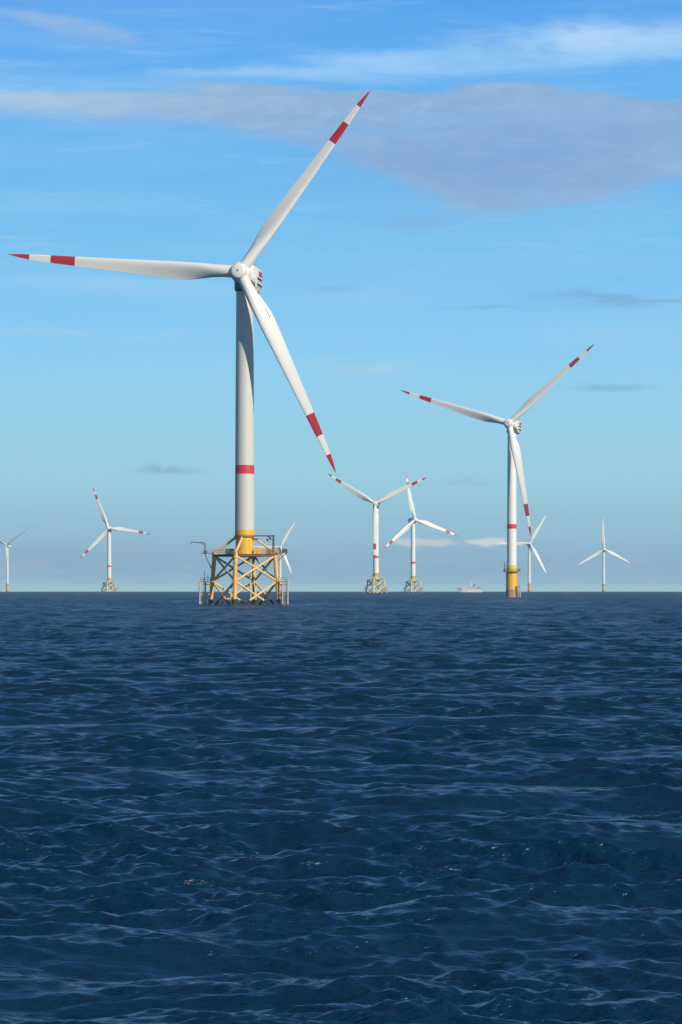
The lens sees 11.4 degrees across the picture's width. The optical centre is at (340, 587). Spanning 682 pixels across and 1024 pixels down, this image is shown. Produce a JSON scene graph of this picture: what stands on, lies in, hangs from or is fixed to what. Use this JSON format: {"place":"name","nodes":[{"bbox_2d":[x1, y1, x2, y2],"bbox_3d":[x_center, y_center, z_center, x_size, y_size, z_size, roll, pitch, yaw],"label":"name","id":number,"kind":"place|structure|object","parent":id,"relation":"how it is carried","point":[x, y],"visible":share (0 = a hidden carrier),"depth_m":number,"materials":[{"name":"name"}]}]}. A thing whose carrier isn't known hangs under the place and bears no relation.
{"place":"outdoors","nodes":[
{"label":"outdoors","id":0,"kind":"place"},
{"bbox_2d":[0,592,681,1023],"bbox_3d":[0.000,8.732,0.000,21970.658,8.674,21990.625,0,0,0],"label":"sea","id":1,"kind":"structure","parent":0,"point":[382,808],"depth_m":76.49,"materials":[{"name":"liquid"}]},
{"bbox_2d":[0,530,26,591],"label":"wind turbine","id":2,"kind":"object","parent":1,"relation":"in","point":[7,545],"visible":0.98,"depth_m":6952.06,"materials":[{"name":"white paint"}]},
{"bbox_2d":[80,488,148,591],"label":"wind turbine","id":3,"kind":"object","parent":1,"relation":"in","point":[108,529],"visible":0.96,"depth_m":5051.91,"materials":[{"name":"white paint"}]},
{"bbox_2d":[9,90,370,604],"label":"wind turbine","id":4,"kind":"object","parent":1,"relation":"in","point":[245,274],"visible":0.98,"depth_m":964.49,"materials":[{"name":"paint"}]},
{"bbox_2d":[254,521,295,591],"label":"wind turbine","id":5,"kind":"object","parent":1,"relation":"in","point":[282,543],"visible":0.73,"depth_m":7302.16,"materials":[{"name":"white paint"}]},
{"bbox_2d":[329,474,425,592],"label":"wind turbine","id":6,"kind":"object","parent":1,"relation":"in","point":[376,506],"visible":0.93,"depth_m":3610.84,"materials":[{"name":"white paint"}]},
{"bbox_2d":[384,474,456,592],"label":"wind turbine","id":7,"kind":"object","parent":1,"relation":"in","point":[412,521],"visible":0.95,"depth_m":4401.81,"materials":[{"name":"white paint"}]},
{"bbox_2d":[457,582,481,591],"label":"motor ship","id":8,"kind":"object","parent":1,"relation":"on","point":[470,588],"visible":0.99,"depth_m":4996.94},
{"bbox_2d":[401,345,593,596],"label":"wind turbine","id":9,"kind":"object","parent":1,"relation":"in","point":[512,424],"visible":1,"depth_m":1852.41,"materials":[{"name":"white paint"}]},
{"bbox_2d":[498,516,545,591],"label":"wind turbine","id":10,"kind":"object","parent":1,"relation":"in","point":[529,545],"visible":0.97,"depth_m":6752.35,"materials":[{"name":"white paint"}]},
{"bbox_2d":[579,520,630,591],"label":"wind turbine","id":11,"kind":"object","parent":1,"relation":"in","point":[603,550],"visible":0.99,"depth_m":7601.77,"materials":[{"name":"white paint"}]},
{"bbox_2d":[0,0,681,591],"label":"sky","id":12,"kind":"structure","parent":0,"point":[501,204],"materials":[{"name":"blue"}]}
]}

